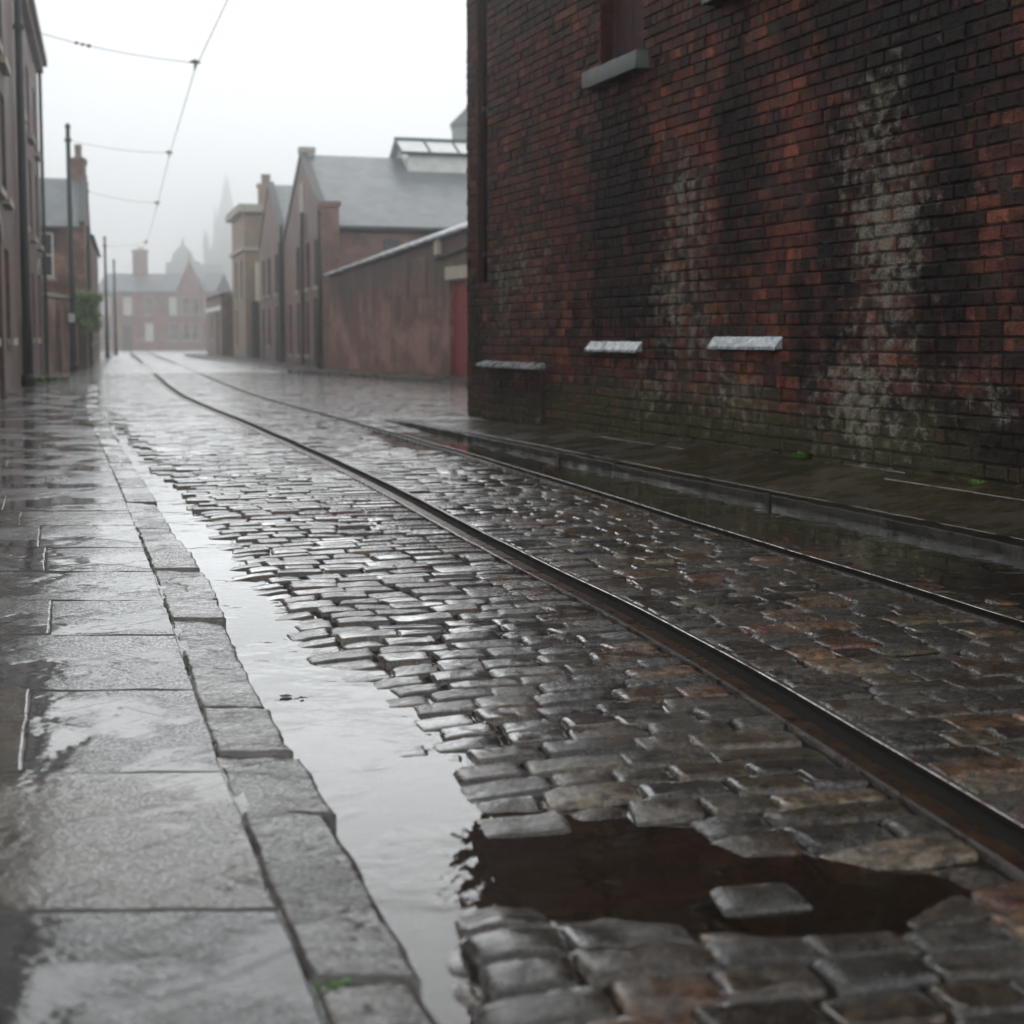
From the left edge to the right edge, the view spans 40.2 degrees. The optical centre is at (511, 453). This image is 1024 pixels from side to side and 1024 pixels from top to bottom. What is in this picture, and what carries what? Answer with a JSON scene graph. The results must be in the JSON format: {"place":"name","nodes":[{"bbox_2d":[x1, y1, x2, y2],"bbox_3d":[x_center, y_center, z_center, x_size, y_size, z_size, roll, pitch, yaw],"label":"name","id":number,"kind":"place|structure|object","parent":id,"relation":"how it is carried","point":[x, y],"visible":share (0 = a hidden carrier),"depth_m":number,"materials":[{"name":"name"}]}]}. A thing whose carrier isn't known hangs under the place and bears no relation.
{"place":"outdoors","nodes":[
{"label":"outdoors","id":0,"kind":"place"},
{"bbox_2d":[60,383,89,383],"bbox_3d":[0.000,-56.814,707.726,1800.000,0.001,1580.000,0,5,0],"label":"ground","id":1,"kind":"structure","parent":0,"point":[74,383],"depth_m":56.19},
{"bbox_2d":[98,246,169,349],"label":"terraced house","id":2,"kind":"structure","parent":1,"relation":"on","point":[137,310],"depth_m":199.29,"materials":[{"name":"orange brick"}]},
{"bbox_2d":[101,297,110,315],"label":"window","id":3,"kind":"structure","parent":2,"relation":"in","point":[103,302],"depth_m":199.07,"materials":[{"name":"white glass"}]},
{"bbox_2d":[102,323,111,341],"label":"window","id":4,"kind":"structure","parent":2,"relation":"in","point":[109,324],"depth_m":199.36,"materials":[{"name":"white paint"}]},
{"bbox_2d":[122,297,132,315],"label":"window","id":5,"kind":"structure","parent":2,"relation":"in","point":[127,302],"depth_m":199.02,"materials":[{"name":"white glass"}]},
{"bbox_2d":[123,326,132,349],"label":"door","id":6,"kind":"structure","parent":2,"relation":"in","point":[128,337],"depth_m":199.41,"materials":[{"name":"black paint"}]},
{"bbox_2d":[144,297,153,315],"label":"window","id":7,"kind":"structure","parent":2,"relation":"in","point":[148,301],"depth_m":199.02,"materials":[{"name":"grey glass"}]},
{"bbox_2d":[144,323,153,341],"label":"window","id":8,"kind":"structure","parent":2,"relation":"in","point":[149,331],"depth_m":199.36,"materials":[{"name":"white paint"}]},
{"bbox_2d":[165,236,224,273],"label":"domed hall","id":9,"kind":"structure","parent":1,"relation":"on","point":[178,263],"depth_m":427.28,"materials":[{"name":"stone"}]},
{"bbox_2d":[158,252,232,349],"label":"terraced house","id":10,"kind":"structure","parent":1,"relation":"on","point":[183,313],"depth_m":199.00,"materials":[{"name":"orange brick"}]},
{"bbox_2d":[168,297,176,315],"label":"window","id":11,"kind":"structure","parent":10,"relation":"in","point":[172,300],"depth_m":199.02,"materials":[{"name":"grey glass"}]},
{"bbox_2d":[169,323,177,341],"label":"window","id":12,"kind":"structure","parent":10,"relation":"in","point":[173,326],"depth_m":199.36,"materials":[{"name":"white paint"}]},
{"bbox_2d":[181,297,190,315],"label":"window","id":13,"kind":"structure","parent":10,"relation":"in","point":[182,297],"depth_m":198.63,"materials":[{"name":"grey glass"}]},
{"bbox_2d":[182,323,190,341],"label":"window","id":14,"kind":"structure","parent":10,"relation":"in","point":[186,340],"depth_m":198.97,"materials":[{"name":"white paint"}]},
{"bbox_2d":[191,297,199,315],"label":"window","id":15,"kind":"structure","parent":10,"relation":"in","point":[192,314],"depth_m":198.63,"materials":[{"name":"white paint"}]},
{"bbox_2d":[191,323,199,341],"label":"window","id":16,"kind":"structure","parent":10,"relation":"in","point":[195,324],"depth_m":198.97,"materials":[{"name":"white paint"}]},
{"bbox_2d":[204,297,206,315],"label":"window","id":17,"kind":"structure","parent":10,"relation":"in","point":[204,297],"depth_m":199.02,"materials":[{"name":"white paint"}]},
{"bbox_2d":[205,326,206,349],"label":"door","id":18,"kind":"structure","parent":10,"relation":"in","point":[205,326],"depth_m":199.41,"materials":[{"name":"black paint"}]},
{"bbox_2d":[202,173,233,290],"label":"church tower","id":19,"kind":"structure","parent":1,"relation":"on","point":[219,251],"depth_m":555.31,"materials":[{"name":"stone"}]},
{"bbox_2d":[90,234,100,361],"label":"terraced house","id":20,"kind":"structure","parent":0,"point":[94,252],"depth_m":65.23,"materials":[{"name":"red brick"}]},
{"bbox_2d":[0,350,327,1023],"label":"pavement","id":21,"kind":"structure","parent":0,"point":[134,889],"depth_m":3.31,"materials":[{"name":"stone"}]},
{"bbox_2d":[0,0,49,395],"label":"brick building","id":22,"kind":"structure","parent":21,"relation":"on","point":[34,59],"depth_m":30.86,"materials":[{"name":"red brick"}]},
{"bbox_2d":[0,41,2,54],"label":"window","id":23,"kind":"structure","parent":22,"relation":"in","point":[1,47],"depth_m":25.04,"materials":[{"name":"glass"}]},
{"bbox_2d":[0,184,6,199],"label":"window","id":24,"kind":"structure","parent":22,"relation":"in","point":[3,194],"depth_m":24.87,"materials":[{"name":"glass"}]},
{"bbox_2d":[0,55,10,75],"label":"window","id":25,"kind":"structure","parent":22,"relation":"in","point":[4,65],"depth_m":26.54,"materials":[{"name":"glass"}]},
{"bbox_2d":[2,196,14,209],"bbox_3d":[-9.721,-4.819,26.933,0.200,0.138,1.440,-1,5,-16],"label":"window","id":26,"kind":"structure","parent":22,"relation":"in","point":[9,204],"depth_m":26.61,"materials":[{"name":"glass"}]},
{"bbox_2d":[7,338,17,344],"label":"window","id":27,"kind":"structure","parent":22,"relation":"in","point":[10,341],"depth_m":26.48,"materials":[{"name":"glass"}]},
{"bbox_2d":[27,133,35,145],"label":"window","id":28,"kind":"structure","parent":22,"relation":"in","point":[31,139],"depth_m":36.27,"materials":[{"name":"glass"}]},
{"bbox_2d":[30,235,37,243],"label":"window","id":29,"kind":"structure","parent":22,"relation":"in","point":[33,238],"depth_m":36.17,"materials":[{"name":"glass"}]},
{"bbox_2d":[33,338,40,342],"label":"window","id":30,"kind":"structure","parent":22,"relation":"in","point":[35,340],"depth_m":36.36,"materials":[{"name":"glass"}]},
{"bbox_2d":[34,151,40,161],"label":"window","id":31,"kind":"structure","parent":22,"relation":"in","point":[37,155],"depth_m":39.62,"materials":[{"name":"glass"}]},
{"bbox_2d":[37,244,43,251],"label":"window","id":32,"kind":"structure","parent":22,"relation":"in","point":[40,248],"depth_m":39.62,"materials":[{"name":"glass"}]},
{"bbox_2d":[14,0,35,386],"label":"tramway pole","id":33,"kind":"object","parent":21,"relation":"on","point":[28,378],"visible":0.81,"depth_m":30.53,"materials":[{"name":"black metal"}]},
{"bbox_2d":[12,23,199,68],"bbox_3d":[-8.752,-8.779,30.163,4.092,0.982,0.241,0,5,4],"label":"span wire","id":34,"kind":"object","parent":33,"relation":"attached to","point":[21,26],"visible":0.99,"depth_m":30.18,"materials":[{"name":"black metal"}]},
{"bbox_2d":[112,0,227,295],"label":"tram wire","id":35,"kind":"object","parent":34,"relation":"hanging from","point":[182,111],"visible":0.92,"depth_m":33.69,"materials":[{"name":"grey metal"}]},
{"bbox_2d":[36,377,70,382],"bbox_3d":[-11.115,-1.777,33.537,1.132,0.144,1.073,-2,5,-28],"label":"weed","id":36,"kind":"object","parent":21,"relation":"on","point":[47,379],"visible":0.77,"depth_m":33.46,"materials":[{"name":"green plant"}]},
{"bbox_2d":[43,292,77,370],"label":"yard wall","id":37,"kind":"structure","parent":21,"relation":"on","point":[59,337],"depth_m":47.45,"materials":[{"name":"red brick"}]},
{"bbox_2d":[43,310,45,370],"bbox_3d":[-15.031,-3.605,44.715,0.080,2.000,1.000,-1,5,-8],"label":"door","id":38,"kind":"structure","parent":37,"relation":"in","point":[43,310],"depth_m":45.04,"materials":[{"name":"black paint"}]},
{"bbox_2d":[55,311,59,369],"bbox_3d":[-15.367,-3.805,47.133,0.130,2.000,1.100,-1,5,-8],"label":"door","id":39,"kind":"structure","parent":37,"relation":"in","point":[57,335],"depth_m":47.42,"materials":[{"name":"black paint"}]},
{"bbox_2d":[40,144,92,366],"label":"gabled house","id":40,"kind":"structure","parent":21,"relation":"on","point":[56,222],"depth_m":51.23,"materials":[{"name":"red brick"}]},
{"bbox_2d":[41,233,56,280],"bbox_3d":[-17.152,-7.134,50.614,1.299,1.740,0.548,0,5,0],"label":"window","id":41,"kind":"structure","parent":40,"relation":"in","point":[49,236],"depth_m":50.80,"materials":[{"name":"white paint"}]},
{"bbox_2d":[65,123,77,370],"bbox_3d":[-14.219,-6.628,45.121,0.285,7.959,0.278,0,5,0],"label":"tramway pole","id":42,"kind":"object","parent":21,"relation":"on","point":[73,365],"visible":0.89,"depth_m":45.10,"materials":[{"name":"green metal"}]},
{"bbox_2d":[64,138,172,156],"bbox_3d":[-12.581,-9.788,44.729,3.504,0.616,0.218,0,5,5],"label":"span wire","id":43,"kind":"object","parent":42,"relation":"attached to","point":[70,140],"visible":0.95,"depth_m":44.74,"materials":[{"name":"grey metal"}]},
{"bbox_2d":[65,288,103,368],"bbox_3d":[-14.897,-4.357,48.771,1.357,2.841,1.224,0,5,0],"label":"shrub","id":44,"kind":"object","parent":21,"relation":"on","point":[87,318],"visible":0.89,"depth_m":48.55,"materials":[{"name":"green plant"}]},
{"bbox_2d":[88,183,93,363],"bbox_3d":[-17.211,-7.341,56.926,0.255,7.430,0.249,0,5,0],"label":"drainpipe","id":45,"kind":"object","parent":21,"relation":"on","point":[91,307],"visible":0.13,"depth_m":56.94,"materials":[{"name":"black metal"}]},
{"bbox_2d":[88,190,159,205],"bbox_3d":[-15.761,-10.344,56.552,3.105,0.679,0.195,0,5,5],"label":"span wire","id":46,"kind":"object","parent":45,"relation":"attached to","point":[156,202],"visible":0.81,"depth_m":56.54,"materials":[{"name":"grey metal"}]},
{"bbox_2d":[103,236,109,358],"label":"tramway pole","id":47,"kind":"object","parent":21,"relation":"on","point":[107,354],"visible":1,"depth_m":75.11,"materials":[{"name":"black metal"}]},
{"bbox_2d":[112,259,117,355],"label":"tramway pole","id":48,"kind":"object","parent":21,"relation":"on","point":[115,325],"visible":1,"depth_m":88.02,"materials":[{"name":"black metal"}]},
{"bbox_2d":[312,977,351,993],"bbox_3d":[-0.303,0.886,2.322,0.060,0.020,0.069,2,5,27],"label":"weed","id":49,"kind":"object","parent":21,"relation":"on","point":[331,982],"visible":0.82,"depth_m":2.33,"materials":[{"name":"green plant"}]},
{"bbox_2d":[35,0,466,283],"label":"sky","id":50,"kind":"structure","parent":0,"point":[272,79],"materials":[{"name":"white"}]},
{"bbox_2d":[184,353,467,384],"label":"pavement","id":51,"kind":"structure","parent":0,"point":[286,367],"depth_m":41.74,"materials":[{"name":"grey stone"}]},
{"bbox_2d":[203,291,233,355],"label":"brick shed","id":52,"kind":"structure","parent":51,"relation":"on","point":[219,310],"depth_m":80.58,"materials":[{"name":"brown brick"}]},
{"bbox_2d":[218,313,219,354],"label":"door","id":53,"kind":"structure","parent":52,"relation":"in","point":[218,313],"depth_m":82.58,"materials":[{"name":"black paint"}]},
{"bbox_2d":[280,137,466,367],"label":"gabled warehouse","id":54,"kind":"structure","parent":0,"point":[408,190],"depth_m":49.94,"materials":[{"name":"red brick"}]},
{"bbox_2d":[294,248,300,293],"bbox_3d":[-8.038,-6.921,52.893,0.240,1.740,1.100,-1,5,-16],"label":"window","id":55,"kind":"structure","parent":54,"relation":"in","point":[296,291],"depth_m":53.25,"materials":[{"name":"glass"}]},
{"bbox_2d":[304,329,309,358],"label":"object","id":56,"kind":"structure","parent":54,"relation":"in","point":[305,355],"depth_m":51.19,"materials":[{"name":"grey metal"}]},
{"bbox_2d":[304,244,310,291],"bbox_3d":[-7.299,-6.715,50.408,0.240,1.740,1.100,-1,5,-16],"label":"window","id":57,"kind":"structure","parent":54,"relation":"in","point":[308,289],"depth_m":50.76,"materials":[{"name":"glass"}]},
{"bbox_2d":[312,240,317,289],"bbox_3d":[-6.731,-6.557,48.497,0.240,1.740,1.100,-1,5,-16],"label":"window","id":58,"kind":"structure","parent":54,"relation":"in","point":[313,287],"depth_m":48.83,"materials":[{"name":"glass"}]},
{"bbox_2d":[316,298,317,365],"bbox_3d":[-6.745,-4.211,49.002,0.130,2.500,0.900,-1,5,-16],"label":"door","id":59,"kind":"structure","parent":54,"relation":"in","point":[317,298],"depth_m":49.30,"materials":[{"name":"black paint"}]},
{"bbox_2d":[317,209,323,368],"bbox_3d":[-6.106,-5.195,44.520,0.200,5.102,0.190,0,5,0],"label":"downpipe","id":60,"kind":"object","parent":54,"relation":"attached to","point":[320,347],"visible":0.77,"depth_m":44.49,"materials":[{"name":"grey metal"}]},
{"bbox_2d":[381,239,399,252],"bbox_3d":[-4.043,-6.942,47.058,0.751,0.574,0.364,-1,5,-16],"label":"window","id":61,"kind":"structure","parent":54,"relation":"in","point":[388,244],"depth_m":47.06,"materials":[{"name":"grey glass"}]},
{"bbox_2d":[96,350,1023,1023],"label":"road","id":62,"kind":"structure","parent":0,"point":[536,690],"depth_m":4.51,"materials":[{"name":"stone"}]},
{"bbox_2d":[225,174,269,358],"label":"tan building","id":63,"kind":"structure","parent":62,"relation":"on","point":[244,220],"depth_m":72.76,"materials":[{"name":"brick"}]},
{"bbox_2d":[255,262,259,300],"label":"blind window","id":64,"kind":"structure","parent":63,"relation":"in","point":[257,293],"depth_m":72.49,"materials":[{"name":"paint"}]},
{"bbox_2d":[85,383,438,1023],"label":"kerb","id":65,"kind":"structure","parent":62,"relation":"on","point":[338,927],"depth_m":3.13,"materials":[{"name":"stone"}]},
{"bbox_2d":[257,181,292,361],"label":"gabled workshop","id":66,"kind":"structure","parent":62,"relation":"on","point":[276,205],"depth_m":60.88,"materials":[{"name":"red brick"}]},
{"bbox_2d":[266,272,270,297],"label":"window","id":67,"kind":"structure","parent":66,"relation":"in","point":[267,296],"depth_m":62.14,"materials":[{"name":"glass"}]},
{"bbox_2d":[277,314,278,348],"bbox_3d":[-9.851,-5.027,59.459,0.130,2.400,1.000,-1,5,-16],"label":"door","id":68,"kind":"structure","parent":66,"relation":"in","point":[278,314],"depth_m":59.82,"materials":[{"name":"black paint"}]},
{"bbox_2d":[324,222,467,375],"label":"boundary wall","id":69,"kind":"structure","parent":62,"relation":"on","point":[403,308],"depth_m":39.52,"materials":[{"name":"brick"}]},
{"bbox_2d":[396,260,408,295],"bbox_3d":[-3.105,-4.977,39.694,0.045,0.967,0.893,-2,5,-27],"label":"blocked window","id":70,"kind":"structure","parent":69,"relation":"in","point":[402,267],"depth_m":39.63,"materials":[{"name":"red brick"}]},
{"bbox_2d":[413,256,426,295],"bbox_3d":[-2.534,-4.892,38.568,0.045,1.049,0.914,-2,5,-27],"label":"blocked window","id":71,"kind":"structure","parent":69,"relation":"in","point":[419,263],"depth_m":38.52,"materials":[{"name":"red brick"}]},
{"bbox_2d":[454,279,467,375],"bbox_3d":[-1.247,-3.240,36.515,0.080,2.627,1.153,-2,5,-27],"label":"door","id":72,"kind":"structure","parent":69,"relation":"in","point":[460,285],"depth_m":36.61,"materials":[{"name":"red paint"}]},
{"bbox_2d":[450,109,466,139],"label":"stair tower","id":73,"kind":"structure","parent":62,"relation":"on","point":[458,125],"depth_m":63.00,"materials":[{"name":"stone"}]},
{"bbox_2d":[106,423,1023,1023],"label":"standing water","id":74,"kind":"structure","parent":62,"relation":"on","point":[430,859],"depth_m":3.26,"materials":[{"name":"grey liquid"}]},
{"bbox_2d":[128,351,1023,880],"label":"tram rail","id":75,"kind":"object","parent":62,"relation":"on","point":[988,831],"visible":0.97,"depth_m":4.29,"materials":[{"name":"metal"}]},
{"bbox_2d":[146,351,1023,633],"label":"tram rail","id":76,"kind":"object","parent":62,"relation":"on","point":[980,614],"visible":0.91,"depth_m":7.53,"materials":[{"name":"metal"}]},
{"bbox_2d":[386,419,1023,558],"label":"kerb","id":77,"kind":"structure","parent":62,"relation":"on","point":[1004,545],"depth_m":9.38,"materials":[{"name":"stone"}]},
{"bbox_2d":[466,0,1023,488],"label":"brick warehouse","id":78,"kind":"structure","parent":62,"relation":"on","point":[786,228],"depth_m":11.42,"materials":[{"name":"red brick"}]},
{"bbox_2d":[582,0,649,89],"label":"window","id":79,"kind":"structure","parent":78,"relation":"in","point":[629,55],"depth_m":13.84,"materials":[{"name":"stone"}]},
{"bbox_2d":[701,0,722,5],"bbox_3d":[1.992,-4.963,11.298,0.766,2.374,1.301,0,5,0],"label":"window sill","id":80,"kind":"structure","parent":78,"relation":"in","point":[703,2],"depth_m":11.89,"materials":[{"name":"stone"}]},
{"bbox_2d":[399,411,1023,539],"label":"pavement","id":81,"kind":"structure","parent":0,"point":[988,508],"depth_m":10.12,"materials":[{"name":"grey stone"}]},
{"bbox_2d":[791,452,808,458],"bbox_3d":[2.241,0.010,10.825,0.167,0.045,0.176,-1,5,-8],"label":"weed","id":82,"kind":"object","parent":81,"relation":"on","point":[801,454],"visible":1,"depth_m":10.79,"materials":[{"name":"green plant"}]},
{"bbox_2d":[970,479,986,483],"bbox_3d":[2.948,0.180,8.892,0.119,0.026,0.102,4,6,42],"label":"weed","id":83,"kind":"object","parent":81,"relation":"on","point":[977,481],"visible":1,"depth_m":8.89,"materials":[{"name":"green plant"}]}
]}

